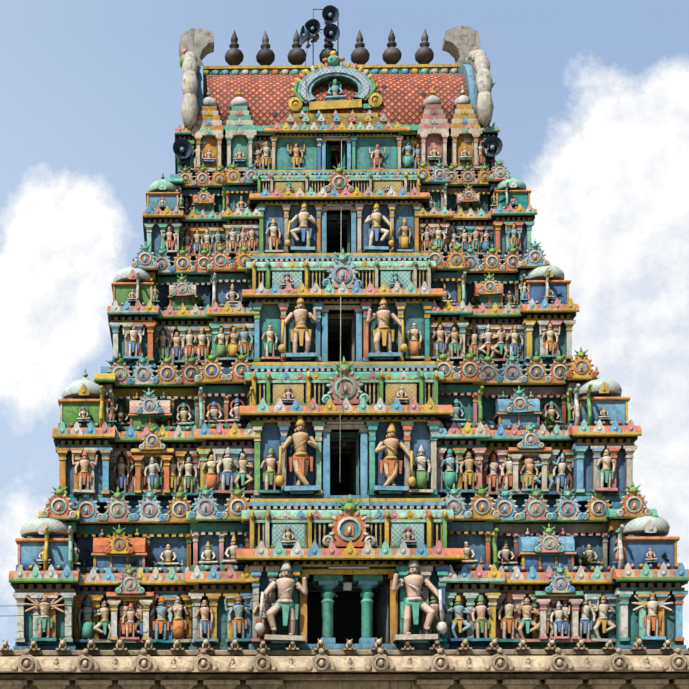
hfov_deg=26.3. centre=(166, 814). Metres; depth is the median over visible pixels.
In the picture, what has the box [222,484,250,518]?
kudu
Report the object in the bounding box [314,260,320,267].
kudu
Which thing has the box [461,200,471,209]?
weed
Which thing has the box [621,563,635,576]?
kudu
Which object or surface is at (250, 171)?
kudu
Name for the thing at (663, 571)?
kudu
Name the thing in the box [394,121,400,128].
kudu
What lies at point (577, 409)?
makara
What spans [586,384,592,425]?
makara
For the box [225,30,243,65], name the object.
kalasam
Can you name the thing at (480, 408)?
makara
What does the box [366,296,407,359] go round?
statue guard
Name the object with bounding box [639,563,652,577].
kudu
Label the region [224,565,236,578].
kudu
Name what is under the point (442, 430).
kudu
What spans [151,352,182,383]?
kudu
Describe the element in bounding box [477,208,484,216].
kudu
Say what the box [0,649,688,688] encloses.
stone cornice
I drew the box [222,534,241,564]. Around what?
seated statue
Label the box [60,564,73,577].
kudu
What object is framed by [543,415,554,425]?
weed
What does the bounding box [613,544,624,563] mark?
female statue
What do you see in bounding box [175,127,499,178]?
gopuram tier
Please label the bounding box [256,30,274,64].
kalasam
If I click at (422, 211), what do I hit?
kudu
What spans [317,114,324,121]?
kudu
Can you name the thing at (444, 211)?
kudu
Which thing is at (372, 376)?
kudu
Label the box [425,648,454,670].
stone kudu face
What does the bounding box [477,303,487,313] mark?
kudu
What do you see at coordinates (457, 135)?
panjara
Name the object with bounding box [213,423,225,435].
kudu
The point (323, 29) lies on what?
speaker frame
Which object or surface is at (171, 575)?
kudu
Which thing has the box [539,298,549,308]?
kudu
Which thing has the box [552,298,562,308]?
kudu
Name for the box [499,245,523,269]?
kudu
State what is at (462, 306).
kudu
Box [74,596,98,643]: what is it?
female statue
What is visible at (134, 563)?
weed
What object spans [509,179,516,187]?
kudu
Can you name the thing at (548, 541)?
kudu
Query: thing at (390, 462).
statue guard
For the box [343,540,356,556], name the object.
kudu
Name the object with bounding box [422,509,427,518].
kudu
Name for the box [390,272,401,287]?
seated statue
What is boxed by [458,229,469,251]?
statue stand
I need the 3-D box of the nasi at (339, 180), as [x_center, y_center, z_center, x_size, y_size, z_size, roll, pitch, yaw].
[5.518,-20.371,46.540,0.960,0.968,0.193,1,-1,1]
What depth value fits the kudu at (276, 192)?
46.31 m
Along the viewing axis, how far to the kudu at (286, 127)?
47.11 m
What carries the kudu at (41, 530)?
on the gopuram tier at (363, 625)
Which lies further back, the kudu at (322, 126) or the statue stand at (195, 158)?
the statue stand at (195, 158)
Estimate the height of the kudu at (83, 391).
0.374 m
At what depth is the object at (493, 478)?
44.95 m
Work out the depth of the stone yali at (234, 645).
43.40 m
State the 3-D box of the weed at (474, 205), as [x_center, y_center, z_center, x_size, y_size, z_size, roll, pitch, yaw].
[10.017,-19.690,46.995,0.440,0.398,0.530,0,0,29]
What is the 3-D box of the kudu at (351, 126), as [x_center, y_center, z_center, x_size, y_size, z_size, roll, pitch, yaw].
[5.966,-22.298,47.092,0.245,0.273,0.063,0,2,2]
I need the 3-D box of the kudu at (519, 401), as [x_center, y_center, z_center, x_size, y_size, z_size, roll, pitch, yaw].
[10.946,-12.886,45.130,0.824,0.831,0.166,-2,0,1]
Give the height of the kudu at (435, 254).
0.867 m
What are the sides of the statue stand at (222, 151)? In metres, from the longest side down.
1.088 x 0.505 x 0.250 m
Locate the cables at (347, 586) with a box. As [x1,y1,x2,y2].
[14,453,397,673]
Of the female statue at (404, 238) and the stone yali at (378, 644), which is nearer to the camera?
the stone yali at (378, 644)
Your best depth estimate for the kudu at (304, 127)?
47.10 m
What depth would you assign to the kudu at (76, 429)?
44.50 m
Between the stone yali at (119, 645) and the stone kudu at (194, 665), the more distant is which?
the stone yali at (119, 645)
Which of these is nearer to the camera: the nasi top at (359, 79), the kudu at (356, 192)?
the kudu at (356, 192)
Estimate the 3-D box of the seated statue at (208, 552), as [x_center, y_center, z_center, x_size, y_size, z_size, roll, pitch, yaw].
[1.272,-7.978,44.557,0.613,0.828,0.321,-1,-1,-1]
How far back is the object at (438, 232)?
46.53 m
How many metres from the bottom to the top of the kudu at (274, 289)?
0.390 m
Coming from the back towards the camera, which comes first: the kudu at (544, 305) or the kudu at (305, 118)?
the kudu at (305, 118)
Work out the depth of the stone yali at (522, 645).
43.29 m
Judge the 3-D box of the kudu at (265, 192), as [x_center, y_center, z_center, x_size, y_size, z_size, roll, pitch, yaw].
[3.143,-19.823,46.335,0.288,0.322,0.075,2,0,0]
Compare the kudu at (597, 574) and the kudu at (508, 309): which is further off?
the kudu at (508, 309)
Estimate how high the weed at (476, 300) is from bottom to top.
0.412 m
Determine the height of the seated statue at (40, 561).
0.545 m
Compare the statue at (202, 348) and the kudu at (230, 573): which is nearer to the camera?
the kudu at (230, 573)
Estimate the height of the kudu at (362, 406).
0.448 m
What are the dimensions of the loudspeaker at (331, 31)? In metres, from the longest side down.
0.660 x 0.600 x 0.600 m
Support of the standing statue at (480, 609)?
on the gopuram tier at (363, 625)
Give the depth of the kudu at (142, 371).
45.56 m
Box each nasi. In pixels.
[321,356,368,404]
[322,249,362,288]
[322,494,375,547]
[324,163,353,192]
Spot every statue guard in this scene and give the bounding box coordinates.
[255,560,307,641]
[275,415,319,493]
[278,297,317,360]
[285,200,315,252]
[363,200,394,252]
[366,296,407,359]
[373,421,415,493]
[391,559,447,641]
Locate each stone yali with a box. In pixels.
[0,640,11,650]
[29,639,40,650]
[56,638,69,650]
[84,638,97,650]
[113,638,126,650]
[142,638,155,650]
[171,638,183,650]
[199,638,212,650]
[228,638,241,649]
[257,640,269,650]
[285,640,298,649]
[314,638,327,649]
[343,639,355,649]
[371,638,385,649]
[400,640,413,649]
[428,638,443,649]
[457,638,471,649]
[486,637,501,649]
[515,639,529,649]
[544,639,558,649]
[573,638,587,649]
[602,639,615,649]
[630,637,645,649]
[660,639,673,649]
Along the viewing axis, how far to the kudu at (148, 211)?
46.42 m
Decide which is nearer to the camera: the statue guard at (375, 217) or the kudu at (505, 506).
the kudu at (505, 506)
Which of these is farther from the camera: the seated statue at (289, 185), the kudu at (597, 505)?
the seated statue at (289, 185)
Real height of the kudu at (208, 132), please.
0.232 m
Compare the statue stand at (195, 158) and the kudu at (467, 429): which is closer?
the kudu at (467, 429)
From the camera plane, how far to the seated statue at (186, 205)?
47.29 m
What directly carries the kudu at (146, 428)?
on the gopuram tier at (340, 468)
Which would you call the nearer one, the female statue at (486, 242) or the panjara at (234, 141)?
the female statue at (486, 242)
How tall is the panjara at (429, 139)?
2.610 m
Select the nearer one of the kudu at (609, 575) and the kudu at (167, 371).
the kudu at (609, 575)
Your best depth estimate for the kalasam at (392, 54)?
49.66 m
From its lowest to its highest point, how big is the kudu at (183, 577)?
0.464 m
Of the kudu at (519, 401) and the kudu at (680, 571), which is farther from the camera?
the kudu at (519, 401)
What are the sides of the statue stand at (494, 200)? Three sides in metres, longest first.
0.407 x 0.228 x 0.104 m
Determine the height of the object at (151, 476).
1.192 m
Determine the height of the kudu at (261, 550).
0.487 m
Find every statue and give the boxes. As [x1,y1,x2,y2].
[37,546,50,563]
[73,542,79,564]
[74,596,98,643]
[77,406,89,422]
[114,406,129,426]
[127,289,135,302]
[148,457,164,494]
[158,197,166,207]
[158,544,179,566]
[168,596,190,643]
[170,332,184,364]
[176,403,194,425]
[178,195,183,208]
[180,325,197,361]
[183,197,191,212]
[193,325,209,364]
[194,600,215,641]
[199,541,218,564]
[202,455,221,494]
[203,149,214,162]
[204,401,225,423]
[214,326,228,361]
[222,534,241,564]
[223,283,240,303]
[224,326,240,361]
[227,398,247,423]
[233,149,245,162]
[235,196,248,209]
[251,596,275,642]
[258,140,273,169]
[259,448,282,494]
[281,273,293,287]
[281,527,295,545]
[282,387,294,403]
[285,182,293,192]
[325,79,345,100]
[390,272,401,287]
[395,387,408,402]
[396,217,412,252]
[400,139,416,168]
[401,527,415,545]
[404,323,423,360]
[409,444,432,494]
[425,196,436,208]
[428,147,440,161]
[431,325,449,360]
[439,448,460,494]
[440,284,453,302]
[447,327,464,361]
[448,399,466,422]
[458,542,477,564]
[459,147,471,161]
[470,595,493,641]
[480,227,492,256]
[498,539,517,565]
[501,452,519,494]
[504,291,518,304]
[510,196,517,205]
[543,287,554,300]
[544,401,562,424]
[581,545,600,565]
[594,449,617,492]
[599,407,610,420]
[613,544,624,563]
[645,548,657,562]
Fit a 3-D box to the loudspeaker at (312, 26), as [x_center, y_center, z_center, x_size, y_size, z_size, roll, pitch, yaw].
[5.043,-26.701,49.699,0.600,0.660,0.600,-1,1,22]
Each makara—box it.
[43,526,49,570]
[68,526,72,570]
[99,385,104,427]
[109,390,113,426]
[136,272,139,301]
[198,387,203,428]
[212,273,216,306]
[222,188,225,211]
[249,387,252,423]
[444,184,447,208]
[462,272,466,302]
[478,386,483,423]
[492,528,498,567]
[505,181,508,208]
[520,274,525,303]
[545,269,550,302]
[567,388,572,425]
[574,384,580,425]
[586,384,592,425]
[617,524,624,568]
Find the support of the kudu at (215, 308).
on the gopuram tier at (357, 329)
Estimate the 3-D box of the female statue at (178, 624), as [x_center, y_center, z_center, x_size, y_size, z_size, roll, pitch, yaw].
[0.354,-5.924,44.223,0.732,1.428,0.391,-1,1,3]
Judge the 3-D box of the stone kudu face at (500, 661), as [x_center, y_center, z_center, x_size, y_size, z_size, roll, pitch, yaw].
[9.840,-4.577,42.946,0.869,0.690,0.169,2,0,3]
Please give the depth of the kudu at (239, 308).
45.60 m
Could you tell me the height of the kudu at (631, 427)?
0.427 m
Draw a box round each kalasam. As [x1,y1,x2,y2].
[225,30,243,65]
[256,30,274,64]
[287,29,305,64]
[319,37,336,63]
[351,30,369,64]
[382,28,401,63]
[415,29,433,63]
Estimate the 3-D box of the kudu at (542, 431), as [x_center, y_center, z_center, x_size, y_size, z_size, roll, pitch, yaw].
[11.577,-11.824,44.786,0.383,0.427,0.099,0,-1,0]
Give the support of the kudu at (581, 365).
on the gopuram tier at (340, 468)
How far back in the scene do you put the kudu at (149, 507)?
44.70 m
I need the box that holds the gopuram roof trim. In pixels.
[179,26,493,133]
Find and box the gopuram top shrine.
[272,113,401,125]
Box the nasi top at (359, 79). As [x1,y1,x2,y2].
[288,51,382,111]
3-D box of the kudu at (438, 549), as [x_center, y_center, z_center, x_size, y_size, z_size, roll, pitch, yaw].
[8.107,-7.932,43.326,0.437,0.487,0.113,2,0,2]
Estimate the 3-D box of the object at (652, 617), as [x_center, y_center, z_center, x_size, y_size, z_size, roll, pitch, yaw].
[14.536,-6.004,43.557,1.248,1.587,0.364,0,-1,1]
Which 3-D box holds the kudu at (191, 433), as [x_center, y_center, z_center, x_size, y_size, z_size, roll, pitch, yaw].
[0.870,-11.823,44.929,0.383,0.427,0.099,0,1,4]
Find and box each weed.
[124,557,138,565]
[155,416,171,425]
[191,292,207,306]
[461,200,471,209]
[468,201,482,209]
[469,293,480,304]
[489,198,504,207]
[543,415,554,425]
[576,552,595,565]
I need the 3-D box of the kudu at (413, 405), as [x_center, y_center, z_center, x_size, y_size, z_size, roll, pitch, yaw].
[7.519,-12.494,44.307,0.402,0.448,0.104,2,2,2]
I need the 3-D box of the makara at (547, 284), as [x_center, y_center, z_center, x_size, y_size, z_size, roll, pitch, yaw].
[11.931,-16.501,45.526,0.149,1.068,0.442,2,1,2]
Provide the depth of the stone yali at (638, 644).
43.23 m
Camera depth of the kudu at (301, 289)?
45.36 m
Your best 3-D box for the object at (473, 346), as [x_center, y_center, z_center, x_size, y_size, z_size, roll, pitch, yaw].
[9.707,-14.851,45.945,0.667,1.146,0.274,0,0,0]
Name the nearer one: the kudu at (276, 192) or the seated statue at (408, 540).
the seated statue at (408, 540)
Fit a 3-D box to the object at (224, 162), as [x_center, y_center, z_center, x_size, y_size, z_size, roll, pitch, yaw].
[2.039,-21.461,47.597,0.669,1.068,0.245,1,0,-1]
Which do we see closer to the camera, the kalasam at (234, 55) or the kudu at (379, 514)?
the kudu at (379, 514)
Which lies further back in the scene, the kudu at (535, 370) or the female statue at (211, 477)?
the kudu at (535, 370)
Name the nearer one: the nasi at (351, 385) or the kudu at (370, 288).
the nasi at (351, 385)
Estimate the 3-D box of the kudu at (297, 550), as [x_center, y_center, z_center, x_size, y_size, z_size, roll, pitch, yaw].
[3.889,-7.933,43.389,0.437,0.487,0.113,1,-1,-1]
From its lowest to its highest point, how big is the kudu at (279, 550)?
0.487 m
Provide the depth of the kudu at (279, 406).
44.35 m
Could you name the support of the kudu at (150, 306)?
on the gopuram tier at (357, 329)
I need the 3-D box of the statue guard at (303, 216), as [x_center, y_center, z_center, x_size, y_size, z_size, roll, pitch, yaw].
[4.271,-18.806,46.455,0.978,1.695,0.496,2,0,3]
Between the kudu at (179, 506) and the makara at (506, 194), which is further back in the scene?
the makara at (506, 194)
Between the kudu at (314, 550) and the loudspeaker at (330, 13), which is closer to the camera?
the kudu at (314, 550)
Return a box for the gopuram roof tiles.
[203,73,467,124]
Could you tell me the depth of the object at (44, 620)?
43.72 m
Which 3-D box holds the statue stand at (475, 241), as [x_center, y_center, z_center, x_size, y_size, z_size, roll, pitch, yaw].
[9.933,-18.431,46.773,0.484,0.926,0.237,2,0,-1]
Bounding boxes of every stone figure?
[52,656,59,668]
[112,656,118,668]
[170,656,176,668]
[229,656,235,668]
[288,656,294,668]
[347,656,354,668]
[406,656,413,668]
[465,656,472,667]
[525,655,531,667]
[584,655,591,667]
[643,656,650,667]
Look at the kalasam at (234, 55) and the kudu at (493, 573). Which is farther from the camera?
the kalasam at (234, 55)
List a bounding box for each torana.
[453,593,464,602]
[475,593,486,602]
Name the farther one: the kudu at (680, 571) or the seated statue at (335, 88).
the seated statue at (335, 88)
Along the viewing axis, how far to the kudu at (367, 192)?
46.27 m
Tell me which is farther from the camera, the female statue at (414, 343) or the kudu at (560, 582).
the female statue at (414, 343)
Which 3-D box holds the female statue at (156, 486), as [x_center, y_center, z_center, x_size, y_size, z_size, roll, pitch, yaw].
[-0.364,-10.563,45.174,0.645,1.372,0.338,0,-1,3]
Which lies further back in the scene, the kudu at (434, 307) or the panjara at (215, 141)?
the panjara at (215, 141)
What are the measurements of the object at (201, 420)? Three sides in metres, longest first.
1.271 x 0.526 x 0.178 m
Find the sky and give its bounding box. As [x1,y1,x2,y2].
[0,0,688,649]
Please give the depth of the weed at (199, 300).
46.24 m
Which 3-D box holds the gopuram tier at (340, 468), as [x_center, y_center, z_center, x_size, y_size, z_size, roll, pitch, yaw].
[5.548,-11.833,49.389,17.968,4.440,10.148,0,0,1]
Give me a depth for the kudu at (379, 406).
44.30 m
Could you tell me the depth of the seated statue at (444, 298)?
46.17 m
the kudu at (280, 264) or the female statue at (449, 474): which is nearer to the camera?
the female statue at (449, 474)
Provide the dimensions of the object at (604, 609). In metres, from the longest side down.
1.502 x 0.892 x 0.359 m
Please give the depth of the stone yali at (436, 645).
43.31 m
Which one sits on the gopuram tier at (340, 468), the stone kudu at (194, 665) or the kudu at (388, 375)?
the kudu at (388, 375)
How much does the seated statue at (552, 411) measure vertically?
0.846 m
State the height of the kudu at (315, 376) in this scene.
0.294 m
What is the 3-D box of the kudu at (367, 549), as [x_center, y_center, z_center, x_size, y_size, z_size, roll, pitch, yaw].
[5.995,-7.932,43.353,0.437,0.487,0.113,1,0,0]
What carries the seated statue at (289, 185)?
on the gopuram tier at (332, 231)
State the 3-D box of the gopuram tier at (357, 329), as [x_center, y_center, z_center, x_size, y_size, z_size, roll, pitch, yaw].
[5.549,-15.918,49.451,14.720,3.730,8.224,0,0,1]
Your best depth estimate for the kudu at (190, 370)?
45.55 m
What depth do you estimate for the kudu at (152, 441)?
44.91 m
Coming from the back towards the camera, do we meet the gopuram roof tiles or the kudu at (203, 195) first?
the gopuram roof tiles
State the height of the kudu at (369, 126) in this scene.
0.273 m
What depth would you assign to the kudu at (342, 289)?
45.34 m
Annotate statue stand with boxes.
[111,457,131,495]
[151,285,159,302]
[181,230,192,256]
[190,230,203,256]
[191,146,203,170]
[201,229,213,255]
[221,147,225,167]
[226,227,238,255]
[261,325,279,361]
[265,218,282,252]
[423,593,446,642]
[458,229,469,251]
[470,227,483,255]
[490,194,497,206]
[517,453,536,493]
[559,600,572,641]
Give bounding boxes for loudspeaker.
[173,138,192,164]
[299,25,318,47]
[304,19,320,42]
[322,5,338,24]
[323,23,339,46]
[482,136,502,162]
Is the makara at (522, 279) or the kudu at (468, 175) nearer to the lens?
the makara at (522, 279)
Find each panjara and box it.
[192,97,224,175]
[223,97,255,175]
[416,95,450,171]
[448,95,481,174]
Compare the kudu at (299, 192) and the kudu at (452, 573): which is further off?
the kudu at (299, 192)
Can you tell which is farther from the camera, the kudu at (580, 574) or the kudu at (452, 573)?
the kudu at (580, 574)
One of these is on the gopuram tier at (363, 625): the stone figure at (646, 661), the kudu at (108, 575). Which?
the kudu at (108, 575)
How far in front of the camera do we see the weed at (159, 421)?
45.36 m
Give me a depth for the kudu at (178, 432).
44.91 m
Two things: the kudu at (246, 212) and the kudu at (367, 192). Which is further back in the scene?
the kudu at (246, 212)
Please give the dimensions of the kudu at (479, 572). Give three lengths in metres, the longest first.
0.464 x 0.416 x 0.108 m
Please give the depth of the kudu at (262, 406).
44.36 m
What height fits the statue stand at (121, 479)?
1.234 m
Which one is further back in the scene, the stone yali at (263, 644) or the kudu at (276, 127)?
the kudu at (276, 127)
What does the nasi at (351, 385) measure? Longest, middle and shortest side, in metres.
1.484 x 1.472 x 0.296 m
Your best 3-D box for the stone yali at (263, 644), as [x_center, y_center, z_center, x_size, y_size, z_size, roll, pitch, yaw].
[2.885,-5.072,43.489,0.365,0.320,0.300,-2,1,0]
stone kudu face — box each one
[12,649,40,671]
[71,649,99,671]
[130,648,158,671]
[189,648,217,670]
[248,648,276,671]
[307,648,335,670]
[366,648,395,670]
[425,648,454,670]
[485,648,513,670]
[544,648,573,670]
[604,648,632,670]
[663,648,688,669]
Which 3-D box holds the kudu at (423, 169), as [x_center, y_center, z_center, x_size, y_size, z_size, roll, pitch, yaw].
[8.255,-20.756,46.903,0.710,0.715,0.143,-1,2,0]
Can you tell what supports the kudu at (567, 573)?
on the gopuram tier at (363, 625)
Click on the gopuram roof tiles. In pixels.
(269, 97)
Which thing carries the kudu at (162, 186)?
on the gopuram tier at (332, 231)
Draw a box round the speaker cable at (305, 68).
[305,31,322,114]
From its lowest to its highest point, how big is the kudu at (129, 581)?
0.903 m
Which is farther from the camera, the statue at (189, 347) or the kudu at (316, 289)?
the statue at (189, 347)
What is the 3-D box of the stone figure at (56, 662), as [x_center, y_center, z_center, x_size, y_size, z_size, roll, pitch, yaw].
[-3.286,-4.498,43.294,0.316,0.450,0.174,0,1,2]
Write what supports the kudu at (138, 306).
on the gopuram tier at (357, 329)
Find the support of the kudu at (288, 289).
on the gopuram tier at (357, 329)
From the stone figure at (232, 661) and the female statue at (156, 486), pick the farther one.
the female statue at (156, 486)
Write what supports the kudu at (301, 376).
on the gopuram tier at (340, 468)
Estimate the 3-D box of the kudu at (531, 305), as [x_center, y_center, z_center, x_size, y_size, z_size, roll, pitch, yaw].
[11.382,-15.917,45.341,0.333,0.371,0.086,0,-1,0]
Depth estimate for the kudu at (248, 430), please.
44.61 m
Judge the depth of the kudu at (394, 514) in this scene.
43.94 m
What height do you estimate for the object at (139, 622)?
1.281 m
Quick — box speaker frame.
[313,8,338,64]
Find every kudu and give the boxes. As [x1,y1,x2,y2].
[13,564,26,578]
[14,654,39,672]
[29,564,41,578]
[38,521,49,534]
[41,483,75,517]
[44,564,57,578]
[56,421,68,434]
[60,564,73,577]
[70,422,82,434]
[72,654,97,672]
[73,487,103,520]
[75,567,83,581]
[79,384,88,395]
[84,421,96,433]
[86,567,99,581]
[98,421,110,434]
[101,487,134,520]
[102,567,114,581]
[104,525,133,553]
[107,353,134,383]
[110,300,120,310]
[113,425,120,437]
[115,565,144,593]
[118,567,125,580]
[122,300,131,310]
[125,425,136,437]
[127,353,158,384]
[128,269,136,279]
[131,241,158,267]
[131,654,156,672]
[132,487,165,520]
[133,300,143,310]
[136,388,162,414]
[136,567,146,581]
[139,424,165,449]
[140,425,151,437]
[145,206,152,213]
[145,300,154,310]
[149,566,162,581]
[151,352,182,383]
[154,206,161,213]
[154,246,174,271]
[158,425,168,437]
[159,181,165,189]
[163,206,171,214]
[163,487,192,520]
[165,304,174,314]
[165,567,178,580]
[170,246,195,271]
[171,273,193,296]
[172,205,180,213]
[173,425,184,438]
[175,353,205,383]
[177,164,195,185]
[178,304,187,314]
[181,566,189,580]
[188,210,195,218]
[188,485,222,518]
[189,425,196,436]
[190,304,200,314]
[190,565,203,578]
[190,654,215,671]
[193,246,216,271]
[194,164,212,185]
[194,186,212,203]
[196,350,227,380]
[198,209,206,218]
[198,422,210,434]
[206,108,211,115]
[206,128,211,134]
[207,243,231,269]
[207,565,220,579]
[208,164,227,185]
[208,210,216,217]
[210,301,220,312]
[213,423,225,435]
[222,161,242,182]
[222,301,232,312]
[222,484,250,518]
[224,207,232,214]
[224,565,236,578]
[227,351,251,380]
[228,422,240,434]
[231,242,252,268]
[234,207,241,215]
[234,301,243,311]
[237,127,242,134]
[240,162,257,182]
[240,565,253,578]
[243,207,250,214]
[243,422,255,435]
[246,301,253,312]
[249,653,274,671]
[252,206,260,214]
[254,541,268,555]
[256,282,266,293]
[256,398,268,411]
[261,187,269,196]
[270,282,280,293]
[272,187,280,196]
[272,541,286,555]
[273,122,280,129]
[273,398,285,411]
[277,261,283,267]
[281,371,289,379]
[281,509,289,518]
[282,123,289,129]
[283,282,293,292]
[284,187,292,196]
[286,113,293,121]
[289,260,295,267]
[290,397,302,411]
[290,540,303,555]
[292,122,298,129]
[295,187,303,196]
[296,371,304,379]
[296,509,305,518]
[297,282,307,293]
[301,122,307,129]
[302,113,308,121]
[306,398,319,411]
[307,187,314,196]
[307,540,321,556]
[308,654,334,671]
[310,122,317,129]
[310,282,320,293]
[312,371,319,379]
[312,509,320,518]
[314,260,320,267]
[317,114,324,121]
[318,187,326,196]
[319,122,326,128]
[323,397,335,410]
[324,282,334,293]
[325,541,339,555]
[329,121,335,129]
[330,187,337,196]
[333,113,339,121]
[337,282,347,292]
[338,122,345,129]
[341,187,349,195]
[341,398,352,411]
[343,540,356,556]
[347,122,354,129]
[349,113,355,121]
[351,282,361,293]
[352,186,360,195]
[356,121,363,129]
[357,398,369,411]
[360,541,374,555]
[361,260,368,267]
[364,113,370,120]
[364,187,372,195]
[364,282,375,293]
[366,121,372,129]
[367,653,393,671]
[369,371,376,379]
[373,397,386,411]
[374,509,383,518]
[375,121,382,129]
[375,186,383,195]
[378,282,388,293]
[378,540,392,555]
[380,113,386,120]
[384,121,391,128]
[384,370,391,379]
[386,260,393,267]
[387,186,395,195]
[390,397,402,410]
[390,509,398,518]
[392,281,402,293]
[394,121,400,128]
[396,540,410,555]
[398,186,406,195]
[399,260,405,266]
[399,370,407,379]
[405,282,415,292]
[406,509,414,518]
[407,397,419,411]
[410,186,418,195]
[414,540,428,555]
[418,160,433,181]
[418,205,426,213]
[419,281,429,292]
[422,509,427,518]
[424,397,436,410]
[427,653,452,671]
[428,242,448,267]
[429,160,449,181]
[429,206,437,213]
[430,300,439,311]
[431,107,436,113]
[431,117,436,123]
[431,126,437,133]
[431,540,445,555]
[434,349,459,379]
[435,422,446,434]
[440,205,448,213]
[441,163,461,183]
[442,241,468,267]
[443,300,453,310]
[443,484,470,518]
[443,564,456,578]
[448,422,459,433]
[455,348,485,379]
[456,208,464,216]
[457,162,478,183]
[457,300,467,311]
[458,244,482,270]
[458,564,471,578]
[460,184,477,202]
[461,421,473,434]
[462,107,467,113]
[462,126,468,132]
[465,483,499,518]
[467,208,474,216]
[473,564,486,577]
[474,162,491,183]
[474,421,486,433]
[475,351,502,382]
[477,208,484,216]
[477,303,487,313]
[478,244,504,270]
[478,273,500,294]
[486,653,512,671]
[487,564,500,578]
[489,158,510,179]
[490,123,497,129]
[490,303,500,313]
[493,486,521,520]
[494,424,506,436]
[495,204,503,211]
[496,351,527,382]
[498,566,507,579]
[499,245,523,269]
[503,303,513,312]
[506,204,513,212]
[506,387,532,412]
[508,423,520,436]
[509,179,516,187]
[510,566,523,579]
[516,204,523,211]
[517,423,543,448]
[519,485,552,519]
[520,351,551,381]
[521,239,548,265]
[526,204,533,211]
[526,566,539,579]
[527,298,536,308]
[534,524,563,552]
[537,424,548,435]
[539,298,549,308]
[542,565,553,580]
[544,267,552,277]
[544,351,569,382]
[545,563,574,592]
[545,653,571,671]
[551,423,562,435]
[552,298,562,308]
[552,485,584,519]
[564,565,571,579]
[565,298,575,308]
[565,347,597,378]
[565,423,571,435]
[574,566,587,580]
[577,420,589,432]
[583,489,612,519]
[590,565,603,579]
[593,419,605,432]
[598,381,608,393]
[604,653,630,671]
[607,566,615,578]
[609,419,621,432]
[616,481,651,516]
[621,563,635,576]
[625,419,636,432]
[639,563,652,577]
[644,519,656,532]
[657,562,670,577]
[664,653,688,671]
[674,562,687,576]
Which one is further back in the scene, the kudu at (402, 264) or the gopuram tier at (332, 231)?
the gopuram tier at (332, 231)
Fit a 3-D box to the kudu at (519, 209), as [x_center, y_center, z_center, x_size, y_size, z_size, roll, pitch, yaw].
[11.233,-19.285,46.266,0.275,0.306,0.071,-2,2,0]
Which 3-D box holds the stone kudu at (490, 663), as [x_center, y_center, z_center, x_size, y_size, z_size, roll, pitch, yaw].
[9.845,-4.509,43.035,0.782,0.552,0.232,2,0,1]
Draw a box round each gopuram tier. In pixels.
[9,498,688,649]
[52,361,641,504]
[107,253,578,370]
[142,169,536,260]
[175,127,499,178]
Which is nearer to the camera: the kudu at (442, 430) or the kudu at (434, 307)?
the kudu at (442, 430)
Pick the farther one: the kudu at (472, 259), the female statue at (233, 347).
the kudu at (472, 259)
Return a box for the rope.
[340,138,341,439]
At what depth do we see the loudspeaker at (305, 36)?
49.45 m
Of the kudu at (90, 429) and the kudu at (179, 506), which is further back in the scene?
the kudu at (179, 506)
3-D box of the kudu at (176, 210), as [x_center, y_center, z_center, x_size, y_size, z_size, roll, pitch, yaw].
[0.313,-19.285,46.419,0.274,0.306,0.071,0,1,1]

